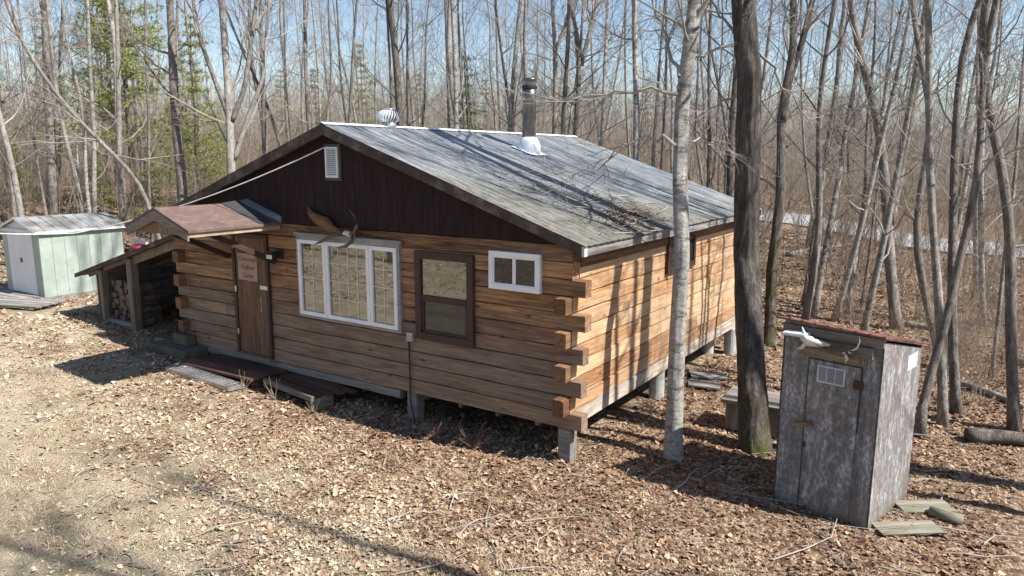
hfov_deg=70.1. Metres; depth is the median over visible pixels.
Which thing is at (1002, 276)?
bare tree
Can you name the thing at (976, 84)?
bare tree
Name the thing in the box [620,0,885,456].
bare tree
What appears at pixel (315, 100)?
pine tree
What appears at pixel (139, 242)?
red vehicle
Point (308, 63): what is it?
bare tree
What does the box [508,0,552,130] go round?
bare tree
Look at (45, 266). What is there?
garden shed
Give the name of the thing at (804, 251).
fallen log
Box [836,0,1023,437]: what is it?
bare tree
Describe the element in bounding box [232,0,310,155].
bare tree
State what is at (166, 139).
pine sapling
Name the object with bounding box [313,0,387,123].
bare tree
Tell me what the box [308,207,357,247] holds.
antler mount
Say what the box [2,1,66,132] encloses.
bare tree
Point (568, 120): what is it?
woods
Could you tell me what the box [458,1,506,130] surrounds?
bare tree
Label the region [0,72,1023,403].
underbrush
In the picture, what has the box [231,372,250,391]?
dry weed
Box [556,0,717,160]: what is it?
bare tree
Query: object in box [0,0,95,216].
bare tree
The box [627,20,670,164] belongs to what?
bare tree
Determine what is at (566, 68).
bare tree
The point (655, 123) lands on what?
bare tree
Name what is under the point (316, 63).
bare tree
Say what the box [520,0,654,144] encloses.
bare tree
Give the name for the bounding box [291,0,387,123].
bare tree
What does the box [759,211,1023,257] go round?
road
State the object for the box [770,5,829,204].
bare tree
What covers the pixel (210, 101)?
bare tree
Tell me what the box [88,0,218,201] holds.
bare tree
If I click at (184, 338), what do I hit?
cinder block
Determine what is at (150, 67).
bare tree
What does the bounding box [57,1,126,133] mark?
bare tree
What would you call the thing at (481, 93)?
pine tree
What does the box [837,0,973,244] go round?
bare tree
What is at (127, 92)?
pine tree
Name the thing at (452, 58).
bare tree
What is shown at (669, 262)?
side window
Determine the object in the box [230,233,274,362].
door
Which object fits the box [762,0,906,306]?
bare tree
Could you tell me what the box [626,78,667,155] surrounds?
pine tree
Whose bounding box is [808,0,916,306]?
bare tree
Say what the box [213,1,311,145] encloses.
bare tree
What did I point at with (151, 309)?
firewood log
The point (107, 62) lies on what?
pine tree
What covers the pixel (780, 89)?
bare tree
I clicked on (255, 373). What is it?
wooden platform
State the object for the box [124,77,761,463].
cabin
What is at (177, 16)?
bare tree
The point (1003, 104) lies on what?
bare tree
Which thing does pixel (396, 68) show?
bare tree
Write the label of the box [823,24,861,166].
bare tree
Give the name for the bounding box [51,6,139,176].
bare tree
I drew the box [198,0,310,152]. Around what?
bare tree
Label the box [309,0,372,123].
bare tree
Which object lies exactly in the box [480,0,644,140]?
bare tree
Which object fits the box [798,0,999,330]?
bare tree
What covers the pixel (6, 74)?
bare tree
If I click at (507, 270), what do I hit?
small window
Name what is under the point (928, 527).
mossy plank
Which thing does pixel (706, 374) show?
flat board
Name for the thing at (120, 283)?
firewood log
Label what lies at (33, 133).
bare tree
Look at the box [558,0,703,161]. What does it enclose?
bare tree
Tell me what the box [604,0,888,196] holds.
bare tree
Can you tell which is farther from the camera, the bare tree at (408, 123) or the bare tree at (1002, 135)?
the bare tree at (1002, 135)
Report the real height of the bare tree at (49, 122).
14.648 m
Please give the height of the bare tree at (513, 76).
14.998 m
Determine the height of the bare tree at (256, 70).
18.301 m
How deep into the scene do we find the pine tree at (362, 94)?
47.62 m
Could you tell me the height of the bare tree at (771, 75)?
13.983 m
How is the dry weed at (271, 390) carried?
on the ground at (72, 498)
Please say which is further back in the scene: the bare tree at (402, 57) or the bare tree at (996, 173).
the bare tree at (402, 57)
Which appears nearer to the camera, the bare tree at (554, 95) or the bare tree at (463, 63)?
the bare tree at (554, 95)
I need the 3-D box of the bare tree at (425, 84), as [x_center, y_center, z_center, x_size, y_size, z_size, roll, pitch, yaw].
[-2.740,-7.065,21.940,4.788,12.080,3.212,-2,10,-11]
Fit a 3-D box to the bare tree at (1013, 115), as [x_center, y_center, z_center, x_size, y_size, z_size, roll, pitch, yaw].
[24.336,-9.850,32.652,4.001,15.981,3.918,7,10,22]
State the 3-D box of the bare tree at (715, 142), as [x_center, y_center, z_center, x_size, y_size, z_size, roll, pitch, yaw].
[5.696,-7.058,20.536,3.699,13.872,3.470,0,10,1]
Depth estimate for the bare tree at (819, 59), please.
51.26 m
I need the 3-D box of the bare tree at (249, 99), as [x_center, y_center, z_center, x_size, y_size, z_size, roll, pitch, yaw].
[-12.752,-10.782,34.702,3.298,12.348,3.080,-6,12,-32]
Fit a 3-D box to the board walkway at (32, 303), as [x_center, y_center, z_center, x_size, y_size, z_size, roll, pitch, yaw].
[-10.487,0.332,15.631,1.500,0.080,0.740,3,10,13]
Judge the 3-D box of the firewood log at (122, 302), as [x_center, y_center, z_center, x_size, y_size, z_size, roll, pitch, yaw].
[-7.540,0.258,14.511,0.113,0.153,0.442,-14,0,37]
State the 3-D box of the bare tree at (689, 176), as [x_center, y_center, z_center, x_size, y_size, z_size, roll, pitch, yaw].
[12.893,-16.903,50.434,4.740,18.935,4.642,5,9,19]
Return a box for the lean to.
[74,235,184,330]
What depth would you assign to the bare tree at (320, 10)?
43.85 m
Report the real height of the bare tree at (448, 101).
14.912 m
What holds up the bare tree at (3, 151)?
on the ground at (72, 498)
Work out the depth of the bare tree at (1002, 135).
45.64 m
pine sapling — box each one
[0,142,39,199]
[73,149,117,211]
[123,145,175,217]
[138,101,187,189]
[151,107,219,194]
[203,109,242,182]
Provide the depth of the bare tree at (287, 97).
27.60 m
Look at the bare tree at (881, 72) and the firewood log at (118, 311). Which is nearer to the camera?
the firewood log at (118, 311)
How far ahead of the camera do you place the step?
10.64 m
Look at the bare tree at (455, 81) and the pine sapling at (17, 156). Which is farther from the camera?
the pine sapling at (17, 156)
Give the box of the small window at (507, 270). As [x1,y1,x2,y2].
[488,250,542,293]
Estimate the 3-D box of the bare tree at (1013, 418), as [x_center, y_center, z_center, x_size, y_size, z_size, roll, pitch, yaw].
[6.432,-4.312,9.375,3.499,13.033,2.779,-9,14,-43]
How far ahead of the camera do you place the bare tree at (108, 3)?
24.55 m
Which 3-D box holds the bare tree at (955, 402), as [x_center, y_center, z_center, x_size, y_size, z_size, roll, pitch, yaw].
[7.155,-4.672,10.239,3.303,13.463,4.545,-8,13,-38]
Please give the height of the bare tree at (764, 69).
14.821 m
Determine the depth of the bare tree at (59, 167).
28.11 m
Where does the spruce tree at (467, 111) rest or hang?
on the ground at (72, 498)
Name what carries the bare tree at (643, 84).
on the ground at (72, 498)
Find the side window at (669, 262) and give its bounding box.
[665,231,696,273]
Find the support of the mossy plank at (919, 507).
on the ground at (72, 498)
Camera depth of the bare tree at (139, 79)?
45.26 m
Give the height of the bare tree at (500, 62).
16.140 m
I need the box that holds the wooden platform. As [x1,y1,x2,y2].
[179,353,287,388]
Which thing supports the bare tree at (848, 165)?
on the ground at (72, 498)
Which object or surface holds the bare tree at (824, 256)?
on the ground at (72, 498)
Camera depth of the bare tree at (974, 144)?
22.07 m
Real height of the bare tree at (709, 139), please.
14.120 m
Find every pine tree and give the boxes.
[0,76,43,183]
[12,10,91,159]
[24,0,212,203]
[31,0,167,191]
[150,14,238,190]
[261,70,297,151]
[298,69,330,125]
[345,43,380,123]
[409,75,430,127]
[472,79,496,130]
[547,80,568,133]
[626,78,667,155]
[830,96,851,174]
[878,122,924,219]
[1007,136,1023,213]
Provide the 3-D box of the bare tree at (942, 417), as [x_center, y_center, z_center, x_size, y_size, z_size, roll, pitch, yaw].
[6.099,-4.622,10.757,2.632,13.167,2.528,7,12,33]
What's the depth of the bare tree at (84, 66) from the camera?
34.45 m
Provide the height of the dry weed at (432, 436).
0.335 m
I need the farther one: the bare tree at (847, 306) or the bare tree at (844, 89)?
the bare tree at (844, 89)
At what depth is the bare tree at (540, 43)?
53.82 m
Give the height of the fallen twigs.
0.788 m
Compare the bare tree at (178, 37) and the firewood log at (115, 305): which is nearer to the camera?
the firewood log at (115, 305)
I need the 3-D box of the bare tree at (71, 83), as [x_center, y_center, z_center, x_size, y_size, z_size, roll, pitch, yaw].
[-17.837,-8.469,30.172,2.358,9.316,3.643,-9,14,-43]
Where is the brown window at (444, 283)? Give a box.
[414,250,476,348]
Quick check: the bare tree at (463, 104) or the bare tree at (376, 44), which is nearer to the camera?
the bare tree at (463, 104)
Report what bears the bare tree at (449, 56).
on the ground at (72, 498)
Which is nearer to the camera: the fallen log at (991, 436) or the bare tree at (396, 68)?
the fallen log at (991, 436)
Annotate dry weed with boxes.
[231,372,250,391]
[263,378,279,399]
[306,399,319,411]
[420,413,446,439]
[455,418,486,449]
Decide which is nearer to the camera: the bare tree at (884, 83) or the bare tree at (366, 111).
the bare tree at (884, 83)
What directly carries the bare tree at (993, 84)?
on the ground at (72, 498)
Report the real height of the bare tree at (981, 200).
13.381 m
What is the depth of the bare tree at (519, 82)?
29.23 m
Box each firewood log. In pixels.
[112,277,126,286]
[112,291,118,296]
[112,302,119,307]
[114,298,119,303]
[115,309,121,314]
[118,278,139,286]
[119,287,125,294]
[120,299,125,305]
[139,281,159,291]
[140,289,155,296]
[141,294,160,302]
[141,300,157,306]
[142,305,160,314]
[142,311,161,318]
[143,316,162,326]
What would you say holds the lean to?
on the ground at (72, 498)
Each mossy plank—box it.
[872,520,945,536]
[895,499,958,513]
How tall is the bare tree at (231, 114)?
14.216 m
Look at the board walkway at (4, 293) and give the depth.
16.41 m
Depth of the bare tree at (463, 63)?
46.39 m
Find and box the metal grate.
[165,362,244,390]
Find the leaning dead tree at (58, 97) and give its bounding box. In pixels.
[0,0,217,239]
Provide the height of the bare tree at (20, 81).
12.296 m
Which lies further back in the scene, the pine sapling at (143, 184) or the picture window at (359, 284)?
the pine sapling at (143, 184)
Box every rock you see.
[402,424,411,430]
[418,421,434,431]
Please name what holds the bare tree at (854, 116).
on the ground at (72, 498)
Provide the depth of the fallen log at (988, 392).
11.81 m
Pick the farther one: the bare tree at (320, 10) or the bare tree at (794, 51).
the bare tree at (320, 10)
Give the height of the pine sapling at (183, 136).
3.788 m
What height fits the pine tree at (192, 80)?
6.664 m
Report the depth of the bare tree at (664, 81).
52.38 m
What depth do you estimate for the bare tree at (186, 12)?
27.35 m
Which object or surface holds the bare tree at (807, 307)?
on the ground at (72, 498)
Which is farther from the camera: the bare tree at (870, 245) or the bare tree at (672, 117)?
the bare tree at (672, 117)
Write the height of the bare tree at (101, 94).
14.176 m
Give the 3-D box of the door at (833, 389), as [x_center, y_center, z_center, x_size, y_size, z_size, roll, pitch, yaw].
[3.175,1.545,7.449,0.040,1.640,0.684,-10,14,-44]
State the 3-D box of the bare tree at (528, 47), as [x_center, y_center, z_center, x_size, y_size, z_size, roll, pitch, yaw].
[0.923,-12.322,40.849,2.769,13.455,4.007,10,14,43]
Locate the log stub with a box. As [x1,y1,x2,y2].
[928,506,963,525]
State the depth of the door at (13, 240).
16.71 m
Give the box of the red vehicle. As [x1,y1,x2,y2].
[124,238,147,252]
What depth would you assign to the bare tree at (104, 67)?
41.47 m
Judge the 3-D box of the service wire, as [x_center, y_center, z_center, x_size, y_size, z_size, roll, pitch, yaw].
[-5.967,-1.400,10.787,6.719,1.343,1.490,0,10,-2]
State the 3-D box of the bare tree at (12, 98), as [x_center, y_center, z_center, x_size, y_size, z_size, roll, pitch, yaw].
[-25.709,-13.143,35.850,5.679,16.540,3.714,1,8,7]
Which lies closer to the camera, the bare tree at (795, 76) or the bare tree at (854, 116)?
the bare tree at (795, 76)
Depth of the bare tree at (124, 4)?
31.30 m
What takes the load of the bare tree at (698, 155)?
on the ground at (72, 498)
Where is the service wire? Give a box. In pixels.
[0,147,323,234]
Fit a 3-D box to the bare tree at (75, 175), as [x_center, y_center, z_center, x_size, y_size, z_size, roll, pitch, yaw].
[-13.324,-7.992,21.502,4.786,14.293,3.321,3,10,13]
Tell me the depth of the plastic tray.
7.37 m
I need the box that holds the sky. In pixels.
[0,0,1023,136]
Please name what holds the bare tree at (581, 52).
on the ground at (72, 498)
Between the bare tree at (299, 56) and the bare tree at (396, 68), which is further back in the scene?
the bare tree at (299, 56)
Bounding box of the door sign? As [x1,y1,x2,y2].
[237,252,257,281]
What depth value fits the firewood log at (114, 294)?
14.47 m
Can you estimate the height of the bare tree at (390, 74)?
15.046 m
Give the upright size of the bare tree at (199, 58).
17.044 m
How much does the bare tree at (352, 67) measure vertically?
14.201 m
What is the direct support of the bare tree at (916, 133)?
on the ground at (72, 498)
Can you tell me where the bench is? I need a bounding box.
[721,386,779,437]
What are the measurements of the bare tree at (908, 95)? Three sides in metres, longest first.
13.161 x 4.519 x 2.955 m
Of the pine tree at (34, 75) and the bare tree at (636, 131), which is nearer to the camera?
the bare tree at (636, 131)
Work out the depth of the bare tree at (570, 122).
21.55 m
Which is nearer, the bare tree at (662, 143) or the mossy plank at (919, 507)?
the mossy plank at (919, 507)
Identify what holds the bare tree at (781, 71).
on the ground at (72, 498)
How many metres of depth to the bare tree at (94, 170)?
21.86 m
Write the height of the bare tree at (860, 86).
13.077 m
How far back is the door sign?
11.48 m
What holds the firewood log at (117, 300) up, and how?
on the firewood log at (115, 305)
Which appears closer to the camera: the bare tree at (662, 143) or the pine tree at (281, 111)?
the bare tree at (662, 143)
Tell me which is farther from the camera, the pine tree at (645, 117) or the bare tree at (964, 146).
the pine tree at (645, 117)
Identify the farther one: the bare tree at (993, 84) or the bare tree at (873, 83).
the bare tree at (873, 83)
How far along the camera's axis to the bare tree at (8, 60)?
51.27 m
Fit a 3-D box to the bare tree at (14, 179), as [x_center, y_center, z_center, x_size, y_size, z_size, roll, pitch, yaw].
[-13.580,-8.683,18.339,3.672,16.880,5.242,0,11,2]
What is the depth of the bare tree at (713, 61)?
18.93 m
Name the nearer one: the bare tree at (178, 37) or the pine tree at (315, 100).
the bare tree at (178, 37)
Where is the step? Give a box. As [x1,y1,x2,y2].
[263,373,357,410]
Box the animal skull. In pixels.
[797,327,860,362]
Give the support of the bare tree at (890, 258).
on the ground at (72, 498)
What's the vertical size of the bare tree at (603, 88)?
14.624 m
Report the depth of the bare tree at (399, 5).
26.28 m
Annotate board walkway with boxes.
[0,290,38,298]
[0,297,65,309]
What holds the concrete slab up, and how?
on the ground at (72, 498)
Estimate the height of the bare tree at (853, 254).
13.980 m
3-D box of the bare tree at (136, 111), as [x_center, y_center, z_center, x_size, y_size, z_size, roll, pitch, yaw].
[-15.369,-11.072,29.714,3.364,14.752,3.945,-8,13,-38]
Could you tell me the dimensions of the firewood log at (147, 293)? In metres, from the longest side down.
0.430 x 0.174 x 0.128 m
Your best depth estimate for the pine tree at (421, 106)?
52.52 m
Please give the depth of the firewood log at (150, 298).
14.22 m
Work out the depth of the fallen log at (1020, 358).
13.89 m
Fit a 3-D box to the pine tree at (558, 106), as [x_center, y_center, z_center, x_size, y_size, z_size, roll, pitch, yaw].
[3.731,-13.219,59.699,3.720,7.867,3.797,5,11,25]
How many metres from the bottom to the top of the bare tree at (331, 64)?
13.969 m
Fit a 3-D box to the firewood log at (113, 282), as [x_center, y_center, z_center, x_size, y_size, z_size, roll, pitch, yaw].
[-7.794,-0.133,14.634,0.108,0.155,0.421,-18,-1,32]
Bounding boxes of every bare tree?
[0,0,61,180]
[0,0,63,198]
[0,0,66,214]
[0,0,76,142]
[0,0,80,216]
[0,0,95,197]
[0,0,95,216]
[0,0,119,215]
[0,1,29,128]
[0,4,36,134]
[0,9,36,127]
[0,12,24,191]
[0,43,70,186]
[1,0,181,212]
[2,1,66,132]
[5,0,123,212]
[19,0,127,213]
[20,0,144,212]
[24,0,67,177]
[25,0,81,184]
[26,0,132,223]
[27,0,125,202]
[49,0,111,183]
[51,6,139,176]
[53,2,143,182]
[55,2,112,187]
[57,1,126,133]
[68,2,162,168]
[80,0,197,242]
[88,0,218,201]
[93,0,170,187]
[94,0,167,191]
[105,0,213,199]
[105,0,224,192]
[111,7,152,176]
[120,0,189,188]
[128,0,329,174]
[132,0,213,192]
[134,0,239,188]
[136,0,169,166]
[140,1,204,144]
[154,1,221,146]
[183,0,225,145]
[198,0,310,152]
[212,6,273,163]
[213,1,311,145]
[230,3,283,157]
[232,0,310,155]
[245,0,362,139]
[250,0,316,141]
[257,0,349,133]
[257,0,372,130]
[266,0,338,127]
[277,0,333,127]
[277,0,381,121]
[284,0,360,124]
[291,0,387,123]
[298,0,364,120]
[306,0,361,122]
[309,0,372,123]
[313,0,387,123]
[321,0,401,124]
[334,0,420,125]
[340,0,394,121]
[342,1,445,118]
[343,0,447,126]
[344,0,473,127]
[352,0,444,125]
[352,0,452,108]
[369,0,444,126]
[374,0,433,126]
[378,0,504,128]
[382,0,445,126]
[386,3,439,126]
[404,0,521,131]
[406,0,537,128]
[413,0,503,129]
[420,0,495,127]
[427,0,507,123]
[437,0,488,123]
[439,0,563,131]
[439,2,496,129]
[458,0,545,131]
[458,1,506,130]
[467,0,517,130]
[469,0,551,130]
[472,0,568,131]
[476,1,532,128]
[478,1,549,112]
[479,0,827,461]
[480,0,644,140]
[483,0,618,127]
[488,0,622,134]
[493,0,661,156]
[502,7,548,128]
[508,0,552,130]
[515,0,673,134]
[516,1,569,133]
[518,2,552,133]
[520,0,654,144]
[527,1,617,133]
[547,0,624,132]
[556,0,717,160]
[558,0,675,145]
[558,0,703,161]
[579,0,643,147]
[582,0,654,145]
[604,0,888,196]
[616,0,722,169]
[619,0,729,173]
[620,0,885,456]
[620,11,663,148]
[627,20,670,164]
[639,5,693,168]
[641,0,723,166]
[647,0,786,188]
[663,0,734,187]
[666,1,726,185]
[667,4,727,180]
[677,2,729,188]
[689,0,820,179]
[692,1,787,194]
[693,0,861,346]
[697,0,783,196]
[699,0,977,319]
[712,1,775,191]
[714,0,839,191]
[727,0,886,269]
[762,0,810,156]
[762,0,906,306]
[762,2,788,181]
[764,0,808,168]
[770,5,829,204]
[775,0,972,330]
[777,1,907,248]
[787,1,873,244]
[789,0,958,314]
[789,1,844,152]
[795,0,962,313]
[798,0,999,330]
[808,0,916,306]
[809,0,968,321]
[809,2,890,236]
[815,0,1022,368]
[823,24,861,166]
[825,0,895,175]
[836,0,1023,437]
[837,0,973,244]
[841,49,869,196]
[852,0,1006,306]
[853,38,884,163]
[855,2,923,214]
[855,9,895,177]
[864,0,1023,417]
[879,0,970,427]
[884,0,1023,377]
[888,1,940,216]
[889,56,935,198]
[893,0,1019,202]
[897,1,1023,299]
[910,0,971,229]
[924,0,1023,432]
[933,0,1023,194]
[934,0,1023,280]
[937,0,1023,188]
[942,1,1023,326]
[949,22,1023,195]
[984,145,1023,199]
[988,69,1016,220]
[998,90,1023,242]
[1003,98,1023,204]
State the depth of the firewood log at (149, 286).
14.19 m
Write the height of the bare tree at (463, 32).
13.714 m
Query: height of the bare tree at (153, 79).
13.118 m
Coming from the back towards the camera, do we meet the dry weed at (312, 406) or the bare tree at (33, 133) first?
the bare tree at (33, 133)
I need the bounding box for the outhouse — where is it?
[773,315,929,530]
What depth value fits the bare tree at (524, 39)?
23.33 m
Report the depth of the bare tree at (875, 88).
53.82 m
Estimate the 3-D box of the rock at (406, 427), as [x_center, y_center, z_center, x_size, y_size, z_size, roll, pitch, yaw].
[-1.410,1.873,9.775,0.140,0.080,0.135,7,12,33]
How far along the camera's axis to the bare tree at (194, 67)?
29.11 m
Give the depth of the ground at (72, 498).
8.27 m
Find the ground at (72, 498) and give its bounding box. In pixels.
[0,130,1023,575]
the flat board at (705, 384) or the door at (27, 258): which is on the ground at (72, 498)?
the flat board at (705, 384)
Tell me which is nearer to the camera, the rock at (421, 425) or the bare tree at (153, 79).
the rock at (421, 425)
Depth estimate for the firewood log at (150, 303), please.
14.26 m
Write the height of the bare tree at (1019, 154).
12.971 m
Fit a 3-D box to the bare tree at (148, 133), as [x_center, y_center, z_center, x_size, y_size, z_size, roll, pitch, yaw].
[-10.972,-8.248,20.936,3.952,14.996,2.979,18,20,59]
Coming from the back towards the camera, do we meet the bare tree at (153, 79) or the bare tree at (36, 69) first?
the bare tree at (153, 79)
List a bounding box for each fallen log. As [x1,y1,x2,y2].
[786,243,851,255]
[905,321,927,329]
[960,380,1023,408]
[964,428,1023,445]
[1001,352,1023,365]
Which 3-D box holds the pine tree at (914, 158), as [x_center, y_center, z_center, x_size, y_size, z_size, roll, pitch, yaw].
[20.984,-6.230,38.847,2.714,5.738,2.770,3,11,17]
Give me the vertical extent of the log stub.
0.119 m
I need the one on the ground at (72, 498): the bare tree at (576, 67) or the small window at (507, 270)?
the bare tree at (576, 67)
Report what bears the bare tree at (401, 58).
on the ground at (72, 498)
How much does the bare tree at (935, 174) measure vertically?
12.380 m
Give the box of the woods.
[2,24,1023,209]
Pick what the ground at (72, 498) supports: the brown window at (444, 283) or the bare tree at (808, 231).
the bare tree at (808, 231)
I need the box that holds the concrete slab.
[149,338,207,360]
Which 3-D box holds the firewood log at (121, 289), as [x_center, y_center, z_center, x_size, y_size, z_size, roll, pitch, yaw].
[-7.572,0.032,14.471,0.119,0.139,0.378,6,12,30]
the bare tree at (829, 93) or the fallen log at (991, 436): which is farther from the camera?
the bare tree at (829, 93)
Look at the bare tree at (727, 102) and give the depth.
30.33 m
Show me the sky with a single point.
(346, 20)
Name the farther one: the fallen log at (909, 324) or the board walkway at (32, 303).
the fallen log at (909, 324)
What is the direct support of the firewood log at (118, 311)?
on the firewood log
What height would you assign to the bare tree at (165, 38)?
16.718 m
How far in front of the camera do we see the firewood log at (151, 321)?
14.32 m
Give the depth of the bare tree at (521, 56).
37.45 m
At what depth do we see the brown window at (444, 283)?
9.36 m
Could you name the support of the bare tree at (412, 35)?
on the ground at (72, 498)
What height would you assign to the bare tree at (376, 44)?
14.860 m
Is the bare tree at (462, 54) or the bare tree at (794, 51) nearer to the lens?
the bare tree at (794, 51)
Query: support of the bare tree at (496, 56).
on the ground at (72, 498)
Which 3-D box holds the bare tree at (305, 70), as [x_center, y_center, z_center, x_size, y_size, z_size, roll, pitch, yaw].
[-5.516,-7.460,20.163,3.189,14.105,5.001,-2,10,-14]
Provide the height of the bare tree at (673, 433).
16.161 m
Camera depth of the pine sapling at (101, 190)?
25.29 m
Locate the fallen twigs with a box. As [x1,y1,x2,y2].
[0,297,1023,575]
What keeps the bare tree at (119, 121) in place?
on the ground at (72, 498)
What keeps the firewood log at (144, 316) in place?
on the firewood log at (151, 321)
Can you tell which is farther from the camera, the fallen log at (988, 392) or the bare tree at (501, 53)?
the bare tree at (501, 53)
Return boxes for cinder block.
[173,331,195,345]
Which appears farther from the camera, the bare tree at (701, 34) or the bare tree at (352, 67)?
the bare tree at (701, 34)
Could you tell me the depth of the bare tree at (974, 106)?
39.78 m
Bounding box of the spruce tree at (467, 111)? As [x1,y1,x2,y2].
[437,51,492,130]
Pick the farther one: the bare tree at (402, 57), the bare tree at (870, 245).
the bare tree at (402, 57)
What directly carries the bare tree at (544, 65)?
on the ground at (72, 498)
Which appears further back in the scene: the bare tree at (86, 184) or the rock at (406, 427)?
the bare tree at (86, 184)
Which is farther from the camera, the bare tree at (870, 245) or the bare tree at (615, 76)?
the bare tree at (615, 76)
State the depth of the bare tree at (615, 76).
44.98 m
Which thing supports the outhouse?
on the ground at (72, 498)
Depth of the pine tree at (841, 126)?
57.48 m
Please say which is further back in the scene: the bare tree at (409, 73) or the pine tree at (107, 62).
the bare tree at (409, 73)
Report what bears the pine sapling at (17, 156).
on the ground at (72, 498)
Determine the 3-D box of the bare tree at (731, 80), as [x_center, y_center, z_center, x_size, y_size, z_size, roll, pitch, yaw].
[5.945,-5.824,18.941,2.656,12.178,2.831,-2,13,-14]
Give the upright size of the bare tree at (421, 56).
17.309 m
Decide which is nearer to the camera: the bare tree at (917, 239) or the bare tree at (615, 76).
the bare tree at (917, 239)
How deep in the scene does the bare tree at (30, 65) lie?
49.02 m
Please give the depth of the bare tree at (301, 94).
34.61 m
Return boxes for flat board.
[688,379,720,389]
[689,370,727,379]
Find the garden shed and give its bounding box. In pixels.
[0,211,125,298]
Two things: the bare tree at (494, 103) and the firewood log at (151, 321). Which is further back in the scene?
the bare tree at (494, 103)
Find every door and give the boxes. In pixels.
[7,232,24,291]
[18,233,38,294]
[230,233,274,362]
[790,357,863,523]
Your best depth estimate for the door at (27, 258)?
16.38 m
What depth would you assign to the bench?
9.91 m
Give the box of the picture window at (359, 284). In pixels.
[293,232,403,333]
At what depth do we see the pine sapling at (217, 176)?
31.75 m
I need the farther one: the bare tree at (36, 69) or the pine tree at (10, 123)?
the pine tree at (10, 123)
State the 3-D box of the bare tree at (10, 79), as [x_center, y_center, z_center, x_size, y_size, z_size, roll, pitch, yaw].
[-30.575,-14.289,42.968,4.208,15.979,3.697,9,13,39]
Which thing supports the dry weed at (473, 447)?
on the ground at (72, 498)
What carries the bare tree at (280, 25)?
on the ground at (72, 498)
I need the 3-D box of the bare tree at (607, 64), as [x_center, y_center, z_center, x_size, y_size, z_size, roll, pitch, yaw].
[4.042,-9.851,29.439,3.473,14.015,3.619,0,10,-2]
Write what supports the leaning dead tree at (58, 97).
on the ground at (72, 498)
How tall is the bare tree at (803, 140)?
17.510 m
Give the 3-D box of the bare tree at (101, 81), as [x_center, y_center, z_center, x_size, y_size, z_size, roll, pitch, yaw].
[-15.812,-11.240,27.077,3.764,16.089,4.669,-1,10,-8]
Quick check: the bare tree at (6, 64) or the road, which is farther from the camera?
the bare tree at (6, 64)
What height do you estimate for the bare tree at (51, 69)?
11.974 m
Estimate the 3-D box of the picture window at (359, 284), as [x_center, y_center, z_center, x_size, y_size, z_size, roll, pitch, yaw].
[-2.328,-0.104,10.320,2.100,1.265,0.092,7,12,33]
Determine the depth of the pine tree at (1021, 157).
48.62 m
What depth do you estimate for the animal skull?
7.23 m

